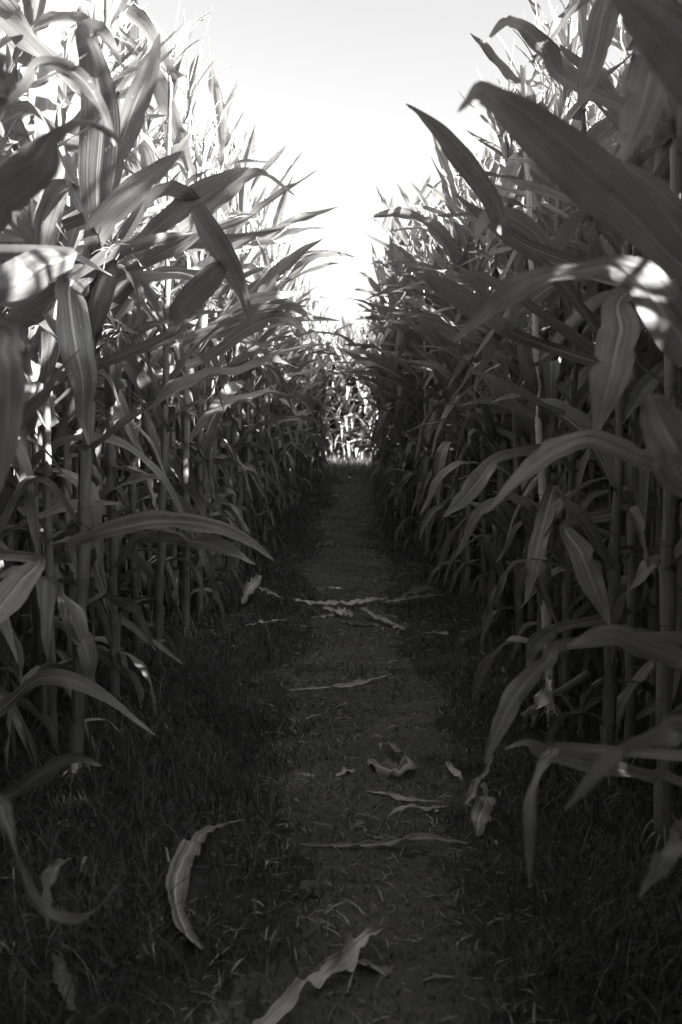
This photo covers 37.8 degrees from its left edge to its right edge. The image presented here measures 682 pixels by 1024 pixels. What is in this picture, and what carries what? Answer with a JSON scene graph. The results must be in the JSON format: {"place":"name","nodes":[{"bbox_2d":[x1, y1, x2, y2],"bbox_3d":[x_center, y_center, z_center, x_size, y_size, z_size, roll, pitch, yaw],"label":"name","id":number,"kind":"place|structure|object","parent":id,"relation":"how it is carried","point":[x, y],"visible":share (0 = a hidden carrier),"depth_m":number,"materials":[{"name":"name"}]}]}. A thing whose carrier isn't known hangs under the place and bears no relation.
{"place":"outdoors","nodes":[
{"label":"outdoors","id":0,"kind":"place"},
{"bbox_2d":[10,0,619,335],"label":"sky","id":1,"kind":"structure","parent":0,"point":[334,81],"materials":[{"name":"white"}]},
{"bbox_2d":[0,452,681,1023],"bbox_3d":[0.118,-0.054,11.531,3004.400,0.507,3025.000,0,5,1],"label":"ground","id":2,"kind":"structure","parent":0,"point":[300,634],"depth_m":2.52,"materials":[{"name":"grey plant"}]},
{"bbox_2d":[0,479,57,722],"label":"corn plant","id":3,"kind":"object","parent":2,"relation":"on","point":[13,673],"visible":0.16,"depth_m":3.47,"materials":[{"name":"grey plant"}]},
{"bbox_2d":[0,91,74,689],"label":"corn plant","id":4,"kind":"object","parent":2,"relation":"on","point":[3,682],"visible":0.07,"depth_m":3.95,"materials":[{"name":"grey plant"}]},
{"bbox_2d":[0,239,83,692],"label":"corn plant","id":5,"kind":"object","parent":2,"relation":"on","point":[6,492],"visible":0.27,"depth_m":3.58,"materials":[{"name":"grey plant"}]},
{"bbox_2d":[2,105,98,682],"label":"corn plant","id":6,"kind":"object","parent":2,"relation":"on","point":[12,663],"visible":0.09,"depth_m":4.16,"materials":[{"name":"grey plant"}]},
{"bbox_2d":[6,35,96,670],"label":"corn plant","id":7,"kind":"object","parent":2,"relation":"on","point":[23,620],"visible":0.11,"depth_m":4.34,"materials":[{"name":"grey plant"}]},
{"bbox_2d":[41,858,71,930],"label":"dry corn leaf","id":8,"kind":"object","parent":2,"relation":"on","point":[51,871],"visible":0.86,"depth_m":2.14,"materials":[{"name":"grey plant"}]},
{"bbox_2d":[0,54,114,301],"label":"corn plant","id":9,"kind":"object","parent":2,"relation":"on","point":[26,271],"visible":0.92,"depth_m":1.57,"materials":[{"name":"grey plant"}]},
{"bbox_2d":[52,953,75,1010],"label":"dry corn leaf","id":10,"kind":"object","parent":2,"relation":"on","point":[56,960],"visible":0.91,"depth_m":1.90,"materials":[{"name":"grey plant"}]},
{"bbox_2d":[0,361,131,699],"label":"corn plant","id":11,"kind":"object","parent":2,"relation":"on","point":[126,453],"visible":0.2,"depth_m":3.73,"materials":[{"name":"grey plant"}]},
{"bbox_2d":[0,52,144,923],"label":"corn plant","id":12,"kind":"object","parent":2,"relation":"on","point":[28,172],"visible":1,"depth_m":1.20,"materials":[{"name":"grey plant"}]},
{"bbox_2d":[0,105,154,849],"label":"corn plant","id":13,"kind":"object","parent":2,"relation":"on","point":[17,585],"visible":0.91,"depth_m":2.33,"materials":[{"name":"grey plant"}]},
{"bbox_2d":[5,4,159,659],"bbox_3d":[-1.423,-0.966,4.502,1.068,3.422,0.778,-2,5,-26],"label":"corn plant","id":14,"kind":"object","parent":2,"relation":"on","point":[16,73],"visible":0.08,"depth_m":4.48,"materials":[{"name":"grey plant"}]},
{"bbox_2d":[18,94,164,618],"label":"corn plant","id":15,"kind":"object","parent":2,"relation":"on","point":[121,462],"visible":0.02,"depth_m":4.89,"materials":[{"name":"grey plant"}]},
{"bbox_2d":[28,320,181,619],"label":"corn plant","id":16,"kind":"object","parent":2,"relation":"on","point":[59,483],"visible":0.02,"depth_m":5.50,"materials":[{"name":"grey plant"}]},
{"bbox_2d":[0,31,242,735],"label":"corn plant","id":17,"kind":"object","parent":2,"relation":"on","point":[198,290],"visible":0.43,"depth_m":3.28,"materials":[{"name":"grey plant"}]},
{"bbox_2d":[0,0,285,792],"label":"corn plant","id":18,"kind":"object","parent":2,"relation":"on","point":[104,201],"visible":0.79,"depth_m":2.75,"materials":[{"name":"grey plant"}]},
{"bbox_2d":[22,0,294,717],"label":"corn plant","id":19,"kind":"object","parent":2,"relation":"on","point":[228,193],"visible":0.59,"depth_m":3.66,"materials":[{"name":"grey plant"}]},
{"bbox_2d":[38,2,308,661],"bbox_3d":[-0.906,-0.722,4.392,1.334,2.973,0.775,3,6,37],"label":"corn plant","id":20,"kind":"object","parent":2,"relation":"on","point":[240,332],"visible":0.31,"depth_m":4.43,"materials":[{"name":"grey plant"}]},
{"bbox_2d":[139,33,250,611],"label":"corn plant","id":21,"kind":"object","parent":2,"relation":"on","point":[208,381],"visible":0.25,"depth_m":5.66,"materials":[{"name":"grey plant"}]},
{"bbox_2d":[120,39,272,626],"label":"corn plant","id":22,"kind":"object","parent":2,"relation":"on","point":[174,609],"visible":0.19,"depth_m":5.31,"materials":[{"name":"grey plant"}]},
{"bbox_2d":[86,0,307,688],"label":"corn plant","id":23,"kind":"object","parent":2,"relation":"on","point":[141,19],"visible":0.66,"depth_m":4.14,"materials":[{"name":"grey plant"}]},
{"bbox_2d":[165,819,244,948],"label":"dry corn leaf","id":24,"kind":"object","parent":2,"relation":"on","point":[186,852],"visible":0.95,"depth_m":2.29,"materials":[{"name":"grey plant"}]},
{"bbox_2d":[139,86,271,620],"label":"corn plant","id":25,"kind":"object","parent":2,"relation":"on","point":[206,437],"visible":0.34,"depth_m":5.48,"materials":[{"name":"grey plant"}]},
{"bbox_2d":[117,7,314,636],"bbox_3d":[-0.734,-0.856,4.737,1.325,3.177,1.144,-2,5,-25],"label":"corn plant","id":26,"kind":"object","parent":2,"relation":"on","point":[201,329],"visible":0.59,"depth_m":4.92,"materials":[{"name":"grey plant"}]},
{"bbox_2d":[152,34,286,607],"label":"corn plant","id":27,"kind":"object","parent":2,"relation":"on","point":[216,96],"visible":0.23,"depth_m":5.75,"materials":[{"name":"grey plant"}]},
{"bbox_2d":[147,105,316,591],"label":"corn plant","id":28,"kind":"object","parent":2,"relation":"on","point":[258,207],"visible":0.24,"depth_m":6.32,"materials":[{"name":"grey plant"}]},
{"bbox_2d":[176,136,291,581],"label":"corn plant","id":29,"kind":"object","parent":2,"relation":"on","point":[257,143],"visible":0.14,"depth_m":6.83,"materials":[{"name":"grey plant"}]},
{"bbox_2d":[175,79,298,596],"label":"corn plant","id":30,"kind":"object","parent":2,"relation":"on","point":[274,359],"visible":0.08,"depth_m":6.07,"materials":[{"name":"grey plant"}]},
{"bbox_2d":[175,111,321,602],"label":"corn plant","id":31,"kind":"object","parent":2,"relation":"on","point":[290,261],"visible":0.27,"depth_m":5.99,"materials":[{"name":"grey plant"}]},
{"bbox_2d":[198,90,298,568],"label":"corn plant","id":32,"kind":"object","parent":2,"relation":"on","point":[243,547],"visible":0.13,"depth_m":7.08,"materials":[{"name":"grey plant"}]},
{"bbox_2d":[241,574,261,604],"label":"dry corn leaf","id":33,"kind":"object","parent":2,"relation":"on","point":[251,586],"visible":1,"depth_m":6.00,"materials":[{"name":"plant"}]},
{"bbox_2d":[191,127,326,577],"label":"corn plant","id":34,"kind":"object","parent":2,"relation":"on","point":[263,338],"visible":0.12,"depth_m":6.99,"materials":[{"name":"grey plant"}]},
{"bbox_2d":[191,104,338,572],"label":"corn plant","id":35,"kind":"object","parent":2,"relation":"on","point":[226,207],"visible":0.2,"depth_m":7.15,"materials":[{"name":"grey plant"}]},
{"bbox_2d":[218,193,313,550],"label":"corn plant","id":36,"kind":"object","parent":2,"relation":"on","point":[262,377],"visible":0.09,"depth_m":8.24,"materials":[{"name":"grey plant"}]},
{"bbox_2d":[222,168,316,563],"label":"corn plant","id":37,"kind":"object","parent":2,"relation":"on","point":[247,386],"visible":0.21,"depth_m":7.45,"materials":[{"name":"grey plant"}]},
{"bbox_2d":[216,102,341,587],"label":"corn plant","id":38,"kind":"object","parent":2,"relation":"on","point":[245,193],"visible":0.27,"depth_m":6.53,"materials":[{"name":"grey plant"}]},
{"bbox_2d":[222,151,338,562],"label":"corn plant","id":39,"kind":"object","parent":2,"relation":"on","point":[263,399],"visible":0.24,"depth_m":7.72,"materials":[{"name":"grey plant"}]},
{"bbox_2d":[244,239,317,550],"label":"corn plant","id":40,"kind":"object","parent":2,"relation":"on","point":[254,504],"visible":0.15,"depth_m":8.41,"materials":[{"name":"grey plant"}]},
{"bbox_2d":[262,249,304,527],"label":"corn plant","id":41,"kind":"object","parent":2,"relation":"on","point":[284,400],"visible":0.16,"depth_m":9.32,"materials":[{"name":"grey plant"}]},
{"bbox_2d":[243,174,355,555],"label":"corn plant","id":42,"kind":"object","parent":2,"relation":"on","point":[271,254],"visible":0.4,"depth_m":7.99,"materials":[{"name":"grey plant"}]},
{"bbox_2d":[281,253,322,493],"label":"corn plant","id":43,"kind":"object","parent":2,"relation":"on","point":[296,405],"visible":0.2,"depth_m":13.27,"materials":[{"name":"grey plant"}]},
{"bbox_2d":[274,227,337,504],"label":"corn plant","id":44,"kind":"object","parent":2,"relation":"on","point":[296,370],"visible":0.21,"depth_m":10.70,"materials":[{"name":"grey plant"}]},
{"bbox_2d":[292,276,324,488],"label":"corn plant","id":45,"kind":"object","parent":2,"relation":"on","point":[303,380],"visible":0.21,"depth_m":13.52,"materials":[{"name":"grey plant"}]},
{"bbox_2d":[274,235,343,512],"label":"corn plant","id":46,"kind":"object","parent":2,"relation":"on","point":[284,255],"visible":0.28,"depth_m":11.10,"materials":[{"name":"grey plant"}]},
{"bbox_2d":[296,274,321,483],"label":"corn plant","id":47,"kind":"object","parent":2,"relation":"on","point":[306,439],"visible":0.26,"depth_m":14.65,"materials":[{"name":"grey plant"}]},
{"bbox_2d":[303,279,335,480],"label":"corn plant","id":48,"kind":"object","parent":2,"relation":"on","point":[311,422],"visible":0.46,"depth_m":15.04,"materials":[{"name":"grey plant"}]},
{"bbox_2d":[306,300,335,478],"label":"corn plant","id":49,"kind":"object","parent":2,"relation":"on","point":[318,359],"visible":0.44,"depth_m":15.76,"materials":[{"name":"grey plant"}]},
{"bbox_2d":[307,300,343,477],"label":"corn plant","id":50,"kind":"object","parent":2,"relation":"on","point":[320,308],"visible":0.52,"depth_m":15.93,"materials":[{"name":"grey plant"}]},
{"bbox_2d":[320,321,343,467],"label":"corn plant","id":51,"kind":"object","parent":2,"relation":"on","point":[327,367],"visible":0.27,"depth_m":17.66,"materials":[{"name":"grey plant"}]},
{"bbox_2d":[0,475,679,1023],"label":"straw","id":52,"kind":"object","parent":2,"relation":"on","point":[360,821],"visible":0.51,"depth_m":2.55,"materials":[{"name":"grey plant"}]},
{"bbox_2d":[0,0,681,794],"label":"corn field","id":53,"kind":"structure","parent":2,"relation":"on","point":[52,24],"depth_m":3.79,"materials":[{"name":"grey plant"}]},
{"bbox_2d":[331,191,396,518],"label":"corn plant","id":54,"kind":"object","parent":2,"relation":"on","point":[380,272],"visible":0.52,"depth_m":10.45,"materials":[{"name":"grey plant"}]},
{"bbox_2d":[356,230,399,514],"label":"corn plant","id":55,"kind":"object","parent":2,"relation":"on","point":[376,333],"visible":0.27,"depth_m":11.09,"materials":[{"name":"grey plant"}]},
{"bbox_2d":[342,204,428,533],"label":"corn plant","id":56,"kind":"object","parent":2,"relation":"on","point":[391,278],"visible":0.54,"depth_m":9.29,"materials":[{"name":"grey plant"}]},
{"bbox_2d":[355,221,419,531],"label":"corn plant","id":57,"kind":"object","parent":2,"relation":"on","point":[411,452],"visible":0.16,"depth_m":9.68,"materials":[{"name":"grey plant"}]},
{"bbox_2d":[356,239,420,528],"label":"corn plant","id":58,"kind":"object","parent":2,"relation":"on","point":[388,404],"visible":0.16,"depth_m":9.88,"materials":[{"name":"grey plant"}]},
{"bbox_2d":[332,172,446,542],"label":"corn plant","id":59,"kind":"object","parent":2,"relation":"on","point":[402,233],"visible":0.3,"depth_m":8.69,"materials":[{"name":"grey plant"}]},
{"bbox_2d":[334,194,448,557],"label":"corn plant","id":60,"kind":"object","parent":2,"relation":"on","point":[413,342],"visible":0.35,"depth_m":7.97,"materials":[{"name":"grey plant"}]},
{"bbox_2d":[354,188,429,532],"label":"corn plant","id":61,"kind":"object","parent":2,"relation":"on","point":[385,245],"visible":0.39,"depth_m":9.52,"materials":[{"name":"grey plant"}]},
{"bbox_2d":[348,181,440,530],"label":"corn plant","id":62,"kind":"object","parent":2,"relation":"on","point":[400,256],"visible":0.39,"depth_m":8.96,"materials":[{"name":"grey plant"}]},
{"bbox_2d":[347,209,452,545],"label":"corn plant","id":63,"kind":"object","parent":2,"relation":"on","point":[408,334],"visible":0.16,"depth_m":7.81,"materials":[{"name":"grey plant"}]},
{"bbox_2d":[367,183,453,549],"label":"corn plant","id":64,"kind":"object","parent":2,"relation":"on","point":[404,396],"visible":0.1,"depth_m":8.19,"materials":[{"name":"grey plant"}]},
{"bbox_2d":[375,203,445,513],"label":"corn plant","id":65,"kind":"object","parent":2,"relation":"on","point":[412,433],"visible":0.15,"depth_m":8.56,"materials":[{"name":"grey plant"}]},
{"bbox_2d":[369,186,466,548],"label":"corn plant","id":66,"kind":"object","parent":2,"relation":"on","point":[410,258],"visible":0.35,"depth_m":8.37,"materials":[{"name":"grey plant"}]},
{"bbox_2d":[364,179,475,549],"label":"corn plant","id":67,"kind":"object","parent":2,"relation":"on","point":[403,280],"visible":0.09,"depth_m":8.01,"materials":[{"name":"grey plant"}]},
{"bbox_2d":[383,204,472,564],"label":"corn plant","id":68,"kind":"object","parent":2,"relation":"on","point":[449,477],"visible":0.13,"depth_m":7.28,"materials":[{"name":"grey plant"}]},
{"bbox_2d":[376,181,484,572],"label":"corn plant","id":69,"kind":"object","parent":2,"relation":"on","point":[426,369],"visible":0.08,"depth_m":7.25,"materials":[{"name":"grey plant"}]},
{"bbox_2d":[366,133,502,592],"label":"corn plant","id":70,"kind":"object","parent":2,"relation":"on","point":[438,231],"visible":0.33,"depth_m":6.37,"materials":[{"name":"grey plant"}]},
{"bbox_2d":[383,157,490,586],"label":"corn plant","id":71,"kind":"object","parent":2,"relation":"on","point":[440,377],"visible":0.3,"depth_m":6.60,"materials":[{"name":"grey plant"}]},
{"bbox_2d":[393,119,491,574],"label":"corn plant","id":72,"kind":"object","parent":2,"relation":"on","point":[482,151],"visible":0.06,"depth_m":6.82,"materials":[{"name":"grey plant"}]},
{"bbox_2d":[408,142,518,595],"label":"corn plant","id":73,"kind":"object","parent":2,"relation":"on","point":[430,330],"visible":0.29,"depth_m":6.35,"materials":[{"name":"grey plant"}]},
{"bbox_2d":[415,140,515,579],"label":"corn plant","id":74,"kind":"object","parent":2,"relation":"on","point":[439,250],"visible":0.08,"depth_m":6.92,"materials":[{"name":"grey plant"}]},
{"bbox_2d":[398,131,535,600],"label":"corn plant","id":75,"kind":"object","parent":2,"relation":"on","point":[475,451],"visible":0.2,"depth_m":5.98,"materials":[{"name":"grey plant"}]},
{"bbox_2d":[366,81,571,644],"bbox_3d":[0.877,-0.730,5.264,1.145,3.123,1.118,2,5,28],"label":"corn plant","id":76,"kind":"object","parent":2,"relation":"on","point":[440,324],"visible":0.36,"depth_m":5.16,"materials":[{"name":"grey plant"}]},
{"bbox_2d":[422,95,541,612],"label":"corn plant","id":77,"kind":"object","parent":2,"relation":"on","point":[456,354],"visible":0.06,"depth_m":5.69,"materials":[{"name":"grey plant"}]},
{"bbox_2d":[470,782,495,836],"bbox_3d":[0.389,0.810,2.716,0.056,0.081,0.198,2,5,20],"label":"corn husk","id":78,"kind":"object","parent":2,"relation":"on","point":[478,815],"visible":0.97,"depth_m":2.71,"materials":[{"name":"grey plant"}]},
{"bbox_2d":[411,156,564,604],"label":"corn plant","id":79,"kind":"object","parent":2,"relation":"on","point":[472,422],"visible":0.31,"depth_m":5.82,"materials":[{"name":"grey plant"}]},
{"bbox_2d":[400,50,578,615],"bbox_3d":[0.933,-0.940,5.591,1.138,3.174,0.686,3,5,0],"label":"corn plant","id":80,"kind":"object","parent":2,"relation":"on","point":[493,577],"visible":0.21,"depth_m":5.50,"materials":[{"name":"grey plant"}]},
{"bbox_2d":[419,38,573,655],"bbox_3d":[0.815,-0.731,4.755,0.849,2.948,0.520,1,5,15],"label":"corn plant","id":81,"kind":"object","parent":2,"relation":"on","point":[500,523],"visible":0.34,"depth_m":4.73,"materials":[{"name":"grey plant"}]},
{"bbox_2d":[426,21,618,669],"bbox_3d":[1.048,-0.717,4.385,1.184,2.947,0.841,2,5,19],"label":"corn plant","id":82,"kind":"object","parent":2,"relation":"on","point":[601,130],"visible":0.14,"depth_m":4.30,"materials":[{"name":"grey plant"}]},
{"bbox_2d":[462,0,594,685],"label":"corn plant","id":83,"kind":"object","parent":2,"relation":"on","point":[489,344],"visible":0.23,"depth_m":4.01,"materials":[{"name":"grey plant"}]},
{"bbox_2d":[530,675,551,726],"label":"dry corn leaf","id":84,"kind":"object","parent":2,"relation":"on","point":[540,698],"visible":0.98,"depth_m":3.40,"materials":[{"name":"grey plant"}]},
{"bbox_2d":[406,0,681,851],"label":"corn plant","id":85,"kind":"object","parent":2,"relation":"on","point":[499,216],"visible":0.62,"depth_m":2.38,"materials":[{"name":"grey plant"}]},
{"bbox_2d":[446,0,641,704],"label":"corn plant","id":86,"kind":"object","parent":2,"relation":"on","point":[514,405],"visible":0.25,"depth_m":3.71,"materials":[{"name":"grey plant"}]},
{"bbox_2d":[481,105,608,630],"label":"corn plant","id":87,"kind":"object","parent":2,"relation":"on","point":[583,409],"visible":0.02,"depth_m":5.18,"materials":[{"name":"grey plant"}]},
{"bbox_2d":[416,41,677,792],"bbox_3d":[0.938,-0.558,2.877,1.290,2.896,0.657,2,5,26],"label":"corn plant","id":88,"kind":"object","parent":2,"relation":"on","point":[587,570],"visible":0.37,"depth_m":2.92,"materials":[{"name":"grey plant"}]},
{"bbox_2d":[519,670,590,720],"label":"broken stalk","id":89,"kind":"object","parent":2,"relation":"on","point":[579,679],"visible":0.69,"depth_m":3.63,"materials":[{"name":"grey plant"}]},
{"bbox_2d":[443,0,678,732],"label":"corn plant","id":90,"kind":"object","parent":2,"relation":"on","point":[539,371],"visible":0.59,"depth_m":3.39,"materials":[{"name":"grey plant"}]},
{"bbox_2d":[452,0,681,896],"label":"corn plant","id":91,"kind":"object","parent":2,"relation":"on","point":[654,31],"visible":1,"depth_m":1.21,"materials":[{"name":"grey plant"}]},
{"bbox_2d":[457,44,681,786],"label":"corn plant","id":92,"kind":"object","parent":2,"relation":"on","point":[638,208],"visible":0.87,"depth_m":1.37,"materials":[{"name":"grey plant"}]},
{"bbox_2d":[459,39,681,763],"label":"corn plant","id":93,"kind":"object","parent":2,"relation":"on","point":[519,311],"visible":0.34,"depth_m":3.11,"materials":[{"name":"grey plant"}]},
{"bbox_2d":[484,274,681,763],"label":"corn plant","id":94,"kind":"object","parent":2,"relation":"on","point":[617,337],"visible":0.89,"depth_m":1.84,"materials":[{"name":"grey plant"}]},
{"bbox_2d":[576,0,679,105],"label":"corn plant","id":95,"kind":"object","parent":2,"relation":"on","point":[596,43],"visible":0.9,"depth_m":2.05,"materials":[{"name":"grey plant"}]},
{"bbox_2d":[636,127,655,625],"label":"corn plant","id":96,"kind":"object","parent":2,"relation":"on","point":[643,616],"visible":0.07,"depth_m":3.67,"materials":[{"name":"grey plant"}]},
{"bbox_2d":[200,469,519,1023],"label":"path","id":97,"kind":"structure","parent":0,"point":[310,998],"depth_m":2.79,"materials":[{"name":"soil"}]},
{"bbox_2d":[295,880,322,900],"bbox_3d":[-0.075,0.893,2.345,0.067,0.047,0.059,0,5,1],"label":"stone","id":98,"kind":"object","parent":97,"relation":"on","point":[317,889],"visible":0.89,"depth_m":2.33,"materials":[{"name":"grey stone"}]},
{"bbox_2d":[252,925,382,1023],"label":"dry corn leaf","id":99,"kind":"object","parent":97,"relation":"on","point":[346,958],"visible":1,"depth_m":1.95,"materials":[{"name":"grey plant"}]},
{"bbox_2d":[290,674,390,689],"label":"dry corn leaf","id":100,"kind":"object","parent":97,"relation":"on","point":[356,682],"visible":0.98,"depth_m":4.20,"materials":[{"name":"plant"}]},
{"bbox_2d":[0,484,681,968],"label":"leaf litter","id":101,"kind":"object","parent":97,"relation":"on","point":[294,732],"visible":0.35,"depth_m":3.37,"materials":[{"name":"plant"}]},
{"bbox_2d":[295,596,388,604],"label":"dry corn leaf","id":102,"kind":"object","parent":97,"relation":"on","point":[351,602],"visible":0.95,"depth_m":6.08,"materials":[{"name":"plant"}]},
{"bbox_2d":[300,832,466,847],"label":"dry corn leaf","id":103,"kind":"object","parent":97,"relation":"on","point":[390,840],"visible":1,"depth_m":2.59,"materials":[{"name":"grey plant"}]},
{"bbox_2d":[367,738,416,778],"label":"dry corn leaf","id":104,"kind":"object","parent":97,"relation":"on","point":[386,768],"visible":1,"depth_m":3.11,"materials":[{"name":"grey plant"}]},
{"bbox_2d":[463,755,492,803],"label":"dry corn leaf","id":105,"kind":"object","parent":97,"relation":"on","point":[471,792],"visible":0.9,"depth_m":2.87,"materials":[{"name":"grey plant"}]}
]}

